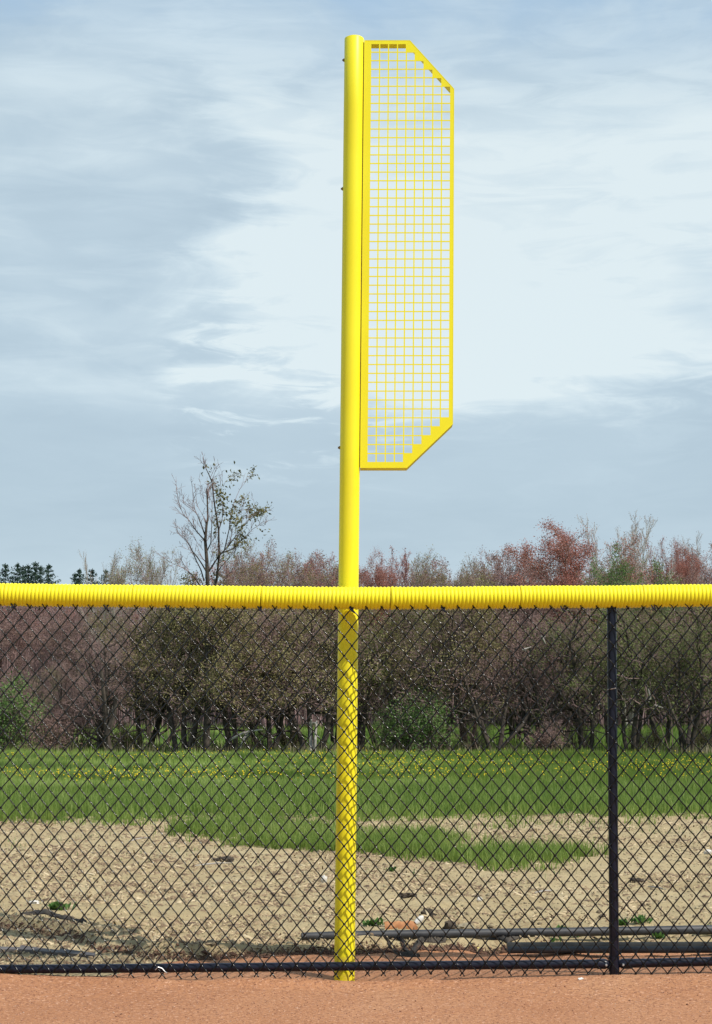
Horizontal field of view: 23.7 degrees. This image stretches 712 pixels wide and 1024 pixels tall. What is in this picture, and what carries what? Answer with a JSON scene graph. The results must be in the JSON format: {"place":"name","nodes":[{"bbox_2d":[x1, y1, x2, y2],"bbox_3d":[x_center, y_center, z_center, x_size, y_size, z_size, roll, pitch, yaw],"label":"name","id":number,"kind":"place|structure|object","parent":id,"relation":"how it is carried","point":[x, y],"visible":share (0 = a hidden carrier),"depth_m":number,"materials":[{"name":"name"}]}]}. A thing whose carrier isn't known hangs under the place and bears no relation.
{"place":"outdoors","nodes":[
{"label":"outdoors","id":0,"kind":"place"},
{"bbox_2d":[0,950,711,1023],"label":"warning track","id":1,"kind":"structure","parent":0,"point":[536,992],"depth_m":7.44,"materials":[{"name":"orange soil"}]},
{"bbox_2d":[0,583,711,979],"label":"chain link fence","id":2,"kind":"object","parent":1,"relation":"on","point":[350,599],"visible":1,"depth_m":7.89,"materials":[{"name":"black metal"}]},
{"bbox_2d":[334,35,453,980],"bbox_3d":[0.190,0.062,8.194,0.592,4.878,0.126,0,-6,0],"label":"foul pole","id":3,"kind":"object","parent":1,"relation":"on","point":[355,311],"visible":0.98,"depth_m":8.25,"materials":[{"name":"metal"}]},
{"bbox_2d":[380,935,419,956],"bbox_3d":[0.198,2.248,8.757,0.080,0.099,0.340,5,-8,-38],"label":"cloth scrap","id":4,"kind":"object","parent":1,"relation":"on","point":[406,954],"visible":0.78,"depth_m":8.68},
{"bbox_2d":[397,936,426,953],"bbox_3d":[0.224,2.263,8.898,0.332,0.088,0.294,-4,-8,35],"label":"cloth scrap","id":5,"kind":"object","parent":1,"relation":"on","point":[416,945],"visible":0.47,"depth_m":8.81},
{"bbox_2d":[0,808,711,975],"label":"bare soil","id":6,"kind":"structure","parent":0,"point":[563,875],"depth_m":11.41,"materials":[{"name":"soil"}]},
{"bbox_2d":[0,945,94,957],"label":"edging strip","id":7,"kind":"object","parent":6,"relation":"on","point":[72,953],"visible":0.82,"depth_m":8.71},
{"bbox_2d":[20,909,86,922],"bbox_3d":[-1.702,2.333,9.776,0.624,0.050,0.159,-5,-8,40],"label":"stick","id":8,"kind":"object","parent":6,"relation":"on","point":[47,912],"visible":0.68,"depth_m":9.85,"materials":[{"name":"wood"}]},
{"bbox_2d":[47,901,76,910],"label":"weed","id":9,"kind":"object","parent":6,"relation":"on","point":[55,905],"visible":0.79,"depth_m":10.04,"materials":[{"name":"green plant"}]},
{"bbox_2d":[0,921,541,960],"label":"root mat","id":10,"kind":"object","parent":6,"relation":"on","point":[446,947],"visible":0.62,"depth_m":8.76,"materials":[{"name":"plant"}]},
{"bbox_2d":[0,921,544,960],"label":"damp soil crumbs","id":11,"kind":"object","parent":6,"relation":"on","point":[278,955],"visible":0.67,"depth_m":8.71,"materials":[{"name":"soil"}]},
{"bbox_2d":[4,807,710,876],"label":"grass sprouts","id":12,"kind":"object","parent":6,"relation":"on","point":[363,853],"depth_m":16.51,"materials":[{"name":"green plant"}]},
{"bbox_2d":[153,808,607,871],"bbox_3d":[-0.072,2.948,15.621,2.544,0.264,6.115,6,-9,-44],"label":"grass patch","id":13,"kind":"object","parent":6,"relation":"on","point":[375,837],"visible":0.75,"depth_m":14.75,"materials":[{"name":"plant"}]},
{"bbox_2d":[384,915,423,929],"bbox_3d":[0.264,2.251,9.299,0.219,0.074,0.058,1,-6,-7],"label":"bark piece","id":14,"kind":"object","parent":6,"relation":"on","point":[401,925],"visible":0.8,"depth_m":9.28,"materials":[{"name":"wood"}]},
{"bbox_2d":[474,935,526,943],"bbox_3d":[0.770,2.283,9.100,0.200,0.057,0.303,6,-9,-44],"label":"cloth scrap","id":15,"kind":"object","parent":6,"relation":"on","point":[507,939],"visible":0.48,"depth_m":8.97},
{"bbox_2d":[301,925,711,939],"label":"drain pipe","id":16,"kind":"object","parent":6,"relation":"on","point":[487,933],"visible":0.68,"depth_m":9.01,"materials":[{"name":"black plastic"}]},
{"bbox_2d":[507,942,711,952],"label":"grey pipe","id":17,"kind":"object","parent":6,"relation":"on","point":[634,946],"visible":0.81,"depth_m":8.67,"materials":[{"name":"plastic"}]},
{"bbox_2d":[0,0,711,656],"label":"sky","id":18,"kind":"structure","parent":0,"point":[171,171],"materials":[{"name":"blue"}]},
{"bbox_2d":[0,719,711,829],"bbox_3d":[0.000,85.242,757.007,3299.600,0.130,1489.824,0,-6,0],"label":"meadow","id":19,"kind":"structure","parent":0,"point":[563,812],"depth_m":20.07,"materials":[{"name":"plant"}]},
{"bbox_2d":[0,563,15,614],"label":"spruce","id":20,"kind":"object","parent":19,"relation":"on","point":[3,579],"visible":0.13,"depth_m":126.19,"materials":[{"name":"green plant"}]},
{"bbox_2d":[0,606,44,694],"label":"woodland tree","id":21,"kind":"object","parent":19,"relation":"on","point":[6,626],"visible":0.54,"depth_m":77.54,"materials":[{"name":"plant"}]},
{"bbox_2d":[1,562,44,635],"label":"spruce","id":22,"kind":"object","parent":19,"relation":"on","point":[17,569],"visible":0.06,"depth_m":124.10,"materials":[{"name":"green plant"}]},
{"bbox_2d":[0,606,51,658],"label":"woodland tree","id":23,"kind":"object","parent":19,"relation":"on","point":[23,625],"visible":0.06,"depth_m":88.67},
{"bbox_2d":[0,670,56,751],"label":"green bush","id":24,"kind":"object","parent":19,"relation":"on","point":[4,719],"visible":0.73,"depth_m":39.89,"materials":[{"name":"green plant"}]},
{"bbox_2d":[0,648,56,745],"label":"scrub tree","id":25,"kind":"object","parent":19,"relation":"on","point":[10,679],"visible":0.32,"depth_m":42.52,"materials":[{"name":"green plant"}]},
{"bbox_2d":[4,561,59,643],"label":"spruce","id":26,"kind":"object","parent":19,"relation":"on","point":[35,574],"visible":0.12,"depth_m":124.13,"materials":[{"name":"green plant"}]},
{"bbox_2d":[9,667,66,747],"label":"scrub tree","id":27,"kind":"object","parent":19,"relation":"on","point":[41,692],"visible":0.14,"depth_m":45.25,"materials":[{"name":"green plant"}]},
{"bbox_2d":[0,606,85,702],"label":"woodland tree","id":28,"kind":"object","parent":19,"relation":"on","point":[28,621],"visible":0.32,"depth_m":78.87,"materials":[{"name":"plant"}]},
{"bbox_2d":[6,704,89,751],"bbox_3d":[-7.268,5.185,40.219,1.915,1.264,2.160,-6,-9,44],"label":"brown bush","id":29,"kind":"object","parent":19,"relation":"on","point":[55,729],"visible":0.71,"depth_m":40.00,"materials":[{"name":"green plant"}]},
{"bbox_2d":[28,563,75,659],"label":"spruce","id":30,"kind":"object","parent":19,"relation":"on","point":[48,571],"visible":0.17,"depth_m":123.12,"materials":[{"name":"green plant"}]},
{"bbox_2d":[16,658,98,749],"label":"scrub tree","id":31,"kind":"object","parent":19,"relation":"on","point":[61,693],"visible":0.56,"depth_m":41.38,"materials":[{"name":"brown plant"}]},
{"bbox_2d":[34,658,96,738],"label":"scrub tree","id":32,"kind":"object","parent":19,"relation":"on","point":[59,694],"visible":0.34,"depth_m":45.46,"materials":[{"name":"brown plant"}]},
{"bbox_2d":[5,606,129,726],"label":"woodland tree","id":33,"kind":"object","parent":19,"relation":"on","point":[54,626],"visible":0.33,"depth_m":75.40,"materials":[{"name":"plant"}]},
{"bbox_2d":[37,606,118,666],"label":"woodland tree","id":34,"kind":"object","parent":19,"relation":"on","point":[70,623],"visible":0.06,"depth_m":81.79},
{"bbox_2d":[52,701,125,750],"bbox_3d":[-6.567,5.253,41.274,2.280,1.442,1.744,-1,-6,8],"label":"bush","id":35,"kind":"object","parent":19,"relation":"on","point":[90,732],"visible":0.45,"depth_m":41.17,"materials":[{"name":"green plant"}]},
{"bbox_2d":[47,611,148,752],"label":"scrub tree","id":36,"kind":"object","parent":19,"relation":"on","point":[95,718],"visible":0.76,"depth_m":40.80,"materials":[{"name":"brown plant"}]},
{"bbox_2d":[78,551,133,719],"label":"bare tree","id":37,"kind":"object","parent":19,"relation":"on","point":[93,609],"visible":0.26,"depth_m":73.87,"materials":[{"name":"plant"}]},
{"bbox_2d":[100,670,117,749],"bbox_3d":[-5.891,4.718,40.096,0.416,1.939,0.379,4,-8,-33],"label":"leaning trunk","id":38,"kind":"object","parent":19,"relation":"on","point":[110,724],"visible":0.72,"depth_m":40.03,"materials":[{"name":"brown plant"}]},
{"bbox_2d":[101,719,154,749],"bbox_3d":[-5.611,5.561,41.475,1.351,1.051,1.348,-3,-7,22],"label":"bush","id":39,"kind":"object","parent":19,"relation":"on","point":[130,741],"visible":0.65,"depth_m":41.36,"materials":[{"name":"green plant"}]},
{"bbox_2d":[72,539,192,728],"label":"woodland tree","id":40,"kind":"object","parent":19,"relation":"on","point":[145,579],"visible":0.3,"depth_m":69.58,"materials":[{"name":"plant"}]},
{"bbox_2d":[84,608,201,746],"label":"scrub tree","id":41,"kind":"object","parent":19,"relation":"on","point":[159,719],"visible":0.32,"depth_m":42.13,"materials":[{"name":"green plant"}]},
{"bbox_2d":[135,552,180,722],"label":"bare tree","id":42,"kind":"object","parent":19,"relation":"on","point":[160,579],"visible":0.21,"depth_m":78.14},
{"bbox_2d":[104,608,238,745],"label":"scrub tree","id":43,"kind":"object","parent":19,"relation":"on","point":[176,720],"visible":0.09,"depth_m":44.83,"materials":[{"name":"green plant"}]},
{"bbox_2d":[95,570,264,751],"bbox_3d":[-3.869,3.676,41.050,4.578,4.577,3.512,-3,-7,22],"label":"scrub tree","id":44,"kind":"object","parent":19,"relation":"on","point":[197,712],"visible":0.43,"depth_m":40.88,"materials":[{"name":"green plant"}]},
{"bbox_2d":[169,722,218,749],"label":"bush","id":45,"kind":"object","parent":19,"relation":"on","point":[197,737],"visible":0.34,"depth_m":41.64,"materials":[{"name":"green plant"}]},
{"bbox_2d":[154,452,276,748],"bbox_3d":[-3.369,2.029,40.584,2.886,7.212,1.880,0,-6,0],"label":"bare tree","id":46,"kind":"object","parent":19,"relation":"on","point":[206,739],"visible":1,"depth_m":40.76,"materials":[{"name":"brown plant"}]},
{"bbox_2d":[145,567,304,752],"bbox_3d":[-3.313,3.582,40.974,4.757,4.756,3.650,-11,-12,59],"label":"scrub tree","id":47,"kind":"object","parent":19,"relation":"on","point":[220,683],"visible":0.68,"depth_m":40.11,"materials":[{"name":"green plant"}]},
{"bbox_2d":[190,561,275,717],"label":"woodland tree","id":48,"kind":"object","parent":19,"relation":"on","point":[235,584],"visible":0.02,"depth_m":78.16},
{"bbox_2d":[203,550,270,585],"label":"woodland tree","id":49,"kind":"object","parent":19,"relation":"on","point":[262,556],"visible":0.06,"depth_m":83.53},
{"bbox_2d":[210,538,284,721],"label":"woodland tree","id":50,"kind":"object","parent":19,"relation":"on","point":[260,576],"visible":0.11,"depth_m":77.04,"materials":[{"name":"plant"}]},
{"bbox_2d":[231,716,274,752],"bbox_3d":[-2.583,5.426,41.213,1.357,1.030,1.038,1,-6,-10],"label":"bush","id":51,"kind":"object","parent":19,"relation":"on","point":[259,736],"visible":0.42,"depth_m":41.15,"materials":[{"name":"green plant"}]},
{"bbox_2d":[179,577,336,750],"bbox_3d":[-2.279,3.766,41.151,4.104,4.396,3.063,-2,-7,17],"label":"scrub tree","id":52,"kind":"object","parent":19,"relation":"on","point":[280,720],"visible":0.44,"depth_m":40.95,"materials":[{"name":"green plant"}]},
{"bbox_2d":[215,608,335,741],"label":"scrub tree","id":53,"kind":"object","parent":19,"relation":"on","point":[296,707],"visible":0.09,"depth_m":45.24,"materials":[{"name":"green plant"}]},
{"bbox_2d":[220,536,333,728],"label":"woodland tree","id":54,"kind":"object","parent":19,"relation":"on","point":[255,568],"visible":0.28,"depth_m":74.01,"materials":[{"name":"plant"}]},
{"bbox_2d":[272,722,308,748],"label":"bush","id":55,"kind":"object","parent":19,"relation":"on","point":[282,742],"visible":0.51,"depth_m":41.74,"materials":[{"name":"green plant"}]},
{"bbox_2d":[249,538,336,718],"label":"woodland tree","id":56,"kind":"object","parent":19,"relation":"on","point":[298,570],"visible":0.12,"depth_m":78.68,"materials":[{"name":"plant"}]},
{"bbox_2d":[309,719,317,750],"bbox_3d":[-1.014,5.290,39.977,0.211,0.804,0.326,0,-6,0],"label":"post","id":57,"kind":"object","parent":19,"relation":"on","point":[311,744],"visible":0.79,"depth_m":39.94,"materials":[{"name":"grey wood"}]},
{"bbox_2d":[216,578,418,751],"bbox_3d":[-0.816,3.711,41.361,5.036,4.577,3.863,0,-6,3],"label":"scrub tree","id":58,"kind":"object","parent":19,"relation":"on","point":[328,703],"visible":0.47,"depth_m":41.06,"materials":[{"name":"green plant"}]},
{"bbox_2d":[273,560,385,723],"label":"woodland tree","id":59,"kind":"object","parent":19,"relation":"on","point":[337,569],"visible":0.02,"depth_m":79.09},
{"bbox_2d":[294,551,370,720],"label":"woodland tree","id":60,"kind":"object","parent":19,"relation":"on","point":[307,572],"visible":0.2,"depth_m":77.88,"materials":[{"name":"plant"}]},
{"bbox_2d":[306,609,401,745],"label":"scrub tree","id":61,"kind":"object","parent":19,"relation":"on","point":[332,732],"visible":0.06,"depth_m":46.11,"materials":[{"name":"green plant"}]},
{"bbox_2d":[0,639,711,728],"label":"thicket","id":62,"kind":"object","parent":19,"relation":"on","point":[302,714],"visible":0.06,"depth_m":76.28,"materials":[{"name":"plant"}]},
{"bbox_2d":[2,748,711,782],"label":"dandelions","id":63,"kind":"object","parent":19,"relation":"on","point":[359,764],"visible":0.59,"depth_m":29.05,"materials":[{"name":"yellow plant"}]},
{"bbox_2d":[299,586,420,749],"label":"scrub tree","id":64,"kind":"object","parent":19,"relation":"on","point":[360,739],"visible":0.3,"depth_m":41.77,"materials":[{"name":"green plant"}]},
{"bbox_2d":[300,612,427,746],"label":"scrub tree","id":65,"kind":"object","parent":19,"relation":"on","point":[373,741],"visible":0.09,"depth_m":45.43,"materials":[{"name":"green plant"}]},
{"bbox_2d":[34,706,711,751],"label":"undergrowth","id":66,"kind":"object","parent":19,"relation":"on","point":[287,734],"visible":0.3,"depth_m":42.55,"materials":[{"name":"plant"}]},
{"bbox_2d":[358,549,403,704],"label":"red maple","id":67,"kind":"object","parent":19,"relation":"on","point":[379,575],"visible":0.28,"depth_m":77.78,"materials":[{"name":"plant"}]},
{"bbox_2d":[367,703,422,751],"bbox_3d":[1.030,5.249,40.581,1.576,1.365,1.323,1,-6,-9],"label":"green bush","id":68,"kind":"object","parent":19,"relation":"on","point":[384,733],"visible":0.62,"depth_m":40.55,"materials":[{"name":"green plant"}]},
{"bbox_2d":[331,580,477,748],"bbox_3d":[1.335,3.833,41.417,3.578,4.317,2.850,-5,-8,38],"label":"scrub tree","id":69,"kind":"object","parent":19,"relation":"on","point":[395,635],"visible":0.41,"depth_m":41.47,"materials":[{"name":"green plant"}]},
{"bbox_2d":[381,545,440,681],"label":"woodland tree","id":70,"kind":"object","parent":19,"relation":"on","point":[405,576],"visible":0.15,"depth_m":79.72,"materials":[{"name":"plant"}]},
{"bbox_2d":[384,679,461,752],"bbox_3d":[1.479,4.958,40.218,1.920,1.982,2.287,-2,-7,16],"label":"green bush","id":71,"kind":"object","parent":19,"relation":"on","point":[429,730],"visible":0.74,"depth_m":39.88,"materials":[{"name":"green plant"}]},
{"bbox_2d":[362,563,487,692],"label":"woodland tree","id":72,"kind":"object","parent":19,"relation":"on","point":[410,586],"visible":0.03,"depth_m":78.64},
{"bbox_2d":[382,544,493,727],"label":"woodland tree","id":73,"kind":"object","parent":19,"relation":"on","point":[427,574],"visible":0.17,"depth_m":75.43,"materials":[{"name":"plant"}]},
{"bbox_2d":[377,568,521,751],"bbox_3d":[2.434,3.669,40.984,4.578,4.577,3.512,-14,-16,66],"label":"scrub tree","id":74,"kind":"object","parent":19,"relation":"on","point":[455,645],"visible":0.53,"depth_m":40.80,"materials":[{"name":"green plant"}]},
{"bbox_2d":[385,557,533,666],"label":"woodland tree","id":75,"kind":"object","parent":19,"relation":"on","point":[442,565],"visible":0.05,"depth_m":76.85,"materials":[{"name":"plant"}]},
{"bbox_2d":[413,552,511,725],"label":"woodland tree","id":76,"kind":"object","parent":19,"relation":"on","point":[467,578],"visible":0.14,"depth_m":74.03,"materials":[{"name":"plant"}]},
{"bbox_2d":[403,609,523,742],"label":"scrub tree","id":77,"kind":"object","parent":19,"relation":"on","point":[468,708],"visible":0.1,"depth_m":45.17,"materials":[{"name":"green plant"}]},
{"bbox_2d":[393,576,552,751],"bbox_3d":[2.840,3.687,41.014,4.310,4.506,3.112,5,-8,-39],"label":"scrub tree","id":78,"kind":"object","parent":19,"relation":"on","point":[476,711],"visible":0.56,"depth_m":40.86,"materials":[{"name":"brown plant"}]},
{"bbox_2d":[450,717,495,750],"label":"bush","id":79,"kind":"object","parent":19,"relation":"on","point":[471,739],"visible":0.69,"depth_m":41.52,"materials":[{"name":"green plant"}]},
{"bbox_2d":[440,543,567,714],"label":"woodland tree","id":80,"kind":"object","parent":19,"relation":"on","point":[498,569],"visible":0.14,"depth_m":76.40,"materials":[{"name":"plant"}]},
{"bbox_2d":[474,536,559,614],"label":"woodland tree","id":81,"kind":"object","parent":19,"relation":"on","point":[515,564],"visible":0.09,"depth_m":79.97,"materials":[{"name":"plant"}]},
{"bbox_2d":[474,608,566,742],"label":"scrub tree","id":82,"kind":"object","parent":19,"relation":"on","point":[512,722],"visible":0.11,"depth_m":45.62,"materials":[{"name":"brown plant"}]},
{"bbox_2d":[467,608,606,749],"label":"scrub tree","id":83,"kind":"object","parent":19,"relation":"on","point":[553,709],"visible":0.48,"depth_m":41.33,"materials":[{"name":"brown plant"}]},
{"bbox_2d":[476,558,599,716],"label":"woodland tree","id":84,"kind":"object","parent":19,"relation":"on","point":[549,582],"visible":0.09,"depth_m":76.35,"materials":[{"name":"plant"}]},
{"bbox_2d":[466,585,620,743],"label":"scrub tree","id":85,"kind":"object","parent":19,"relation":"on","point":[531,625],"visible":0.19,"depth_m":45.39,"materials":[{"name":"brown plant"}]},
{"bbox_2d":[511,711,578,751],"bbox_3d":[4.515,5.445,40.390,1.571,1.396,1.853,-1,-6,10],"label":"brown bush","id":86,"kind":"object","parent":19,"relation":"on","point":[544,737],"visible":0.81,"depth_m":40.16,"materials":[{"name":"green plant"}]},
{"bbox_2d":[506,555,633,716],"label":"woodland tree","id":87,"kind":"object","parent":19,"relation":"on","point":[588,571],"visible":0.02,"depth_m":79.57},
{"bbox_2d":[544,711,605,748],"bbox_3d":[5.279,5.384,41.650,1.792,1.236,1.370,-5,-8,40],"label":"bush","id":88,"kind":"object","parent":19,"relation":"on","point":[575,740],"visible":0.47,"depth_m":41.51,"materials":[{"name":"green plant"}]},
{"bbox_2d":[510,582,646,750],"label":"scrub tree","id":89,"kind":"object","parent":19,"relation":"on","point":[576,719],"visible":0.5,"depth_m":41.00,"materials":[{"name":"brown plant"}]},
{"bbox_2d":[492,516,677,724],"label":"red maple","id":90,"kind":"object","parent":19,"relation":"on","point":[563,543],"visible":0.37,"depth_m":73.97,"materials":[{"name":"plant"}]},
{"bbox_2d":[560,584,676,745],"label":"scrub tree","id":91,"kind":"object","parent":19,"relation":"on","point":[605,723],"visible":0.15,"depth_m":45.89,"materials":[{"name":"brown plant"}]},
{"bbox_2d":[576,511,678,726],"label":"bare tree","id":92,"kind":"object","parent":19,"relation":"on","point":[630,715],"visible":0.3,"depth_m":75.74,"materials":[{"name":"plant"}]},
{"bbox_2d":[575,570,711,753],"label":"scrub tree","id":93,"kind":"object","parent":19,"relation":"on","point":[637,701],"visible":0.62,"depth_m":40.58,"materials":[{"name":"brown plant"}]},
{"bbox_2d":[620,720,671,748],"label":"bush","id":94,"kind":"object","parent":19,"relation":"on","point":[651,741],"visible":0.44,"depth_m":41.42,"materials":[{"name":"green plant"}]},
{"bbox_2d":[585,541,707,730],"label":"woodland tree","id":95,"kind":"object","parent":19,"relation":"on","point":[611,580],"visible":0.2,"depth_m":69.49,"materials":[{"name":"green plant"}]},
{"bbox_2d":[599,607,708,745],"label":"scrub tree","id":96,"kind":"object","parent":19,"relation":"on","point":[668,722],"visible":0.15,"depth_m":46.01,"materials":[{"name":"brown plant"}]},
{"bbox_2d":[626,536,692,612],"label":"woodland tree","id":97,"kind":"object","parent":19,"relation":"on","point":[661,543],"visible":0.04,"depth_m":81.72,"materials":[{"name":"plant"}]},
{"bbox_2d":[623,574,711,751],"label":"scrub tree","id":98,"kind":"object","parent":19,"relation":"on","point":[697,649],"visible":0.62,"depth_m":40.45,"materials":[{"name":"brown plant"}]},
{"bbox_2d":[629,571,711,710],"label":"woodland tree","id":99,"kind":"object","parent":19,"relation":"on","point":[690,581],"visible":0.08,"depth_m":76.41,"materials":[{"name":"plant"}]},
{"bbox_2d":[636,606,711,714],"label":"scrub tree","id":100,"kind":"object","parent":19,"relation":"on","point":[708,619],"visible":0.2,"depth_m":41.65,"materials":[{"name":"brown plant"}]},
{"bbox_2d":[639,583,711,742],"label":"scrub tree","id":101,"kind":"object","parent":19,"relation":"on","point":[695,711],"visible":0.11,"depth_m":45.19,"materials":[{"name":"brown plant"}]},
{"bbox_2d":[664,690,694,747],"bbox_3d":[7.724,4.909,40.235,0.795,1.371,0.265,3,-7,-23],"label":"leaning trunk","id":102,"kind":"object","parent":19,"relation":"on","point":[686,740],"visible":0.69,"depth_m":40.19,"materials":[{"name":"brown plant"}]},
{"bbox_2d":[657,531,711,631],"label":"bare tree","id":103,"kind":"object","parent":19,"relation":"on","point":[687,556],"visible":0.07,"depth_m":86.26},
{"bbox_2d":[661,539,710,710],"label":"red maple","id":104,"kind":"object","parent":19,"relation":"on","point":[682,565],"visible":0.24,"depth_m":77.95,"materials":[{"name":"plant"}]},
{"bbox_2d":[662,540,711,658],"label":"woodland tree","id":105,"kind":"object","parent":19,"relation":"on","point":[702,570],"visible":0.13,"depth_m":80.27,"materials":[{"name":"plant"}]},
{"bbox_2d":[683,716,711,750],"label":"bush","id":106,"kind":"object","parent":19,"relation":"on","point":[700,739],"visible":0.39,"depth_m":41.28,"materials":[{"name":"green plant"}]},
{"bbox_2d":[4,740,711,754],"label":"dry grass","id":107,"kind":"structure","parent":0,"point":[334,748],"depth_m":40.25,"materials":[{"name":"plant"}]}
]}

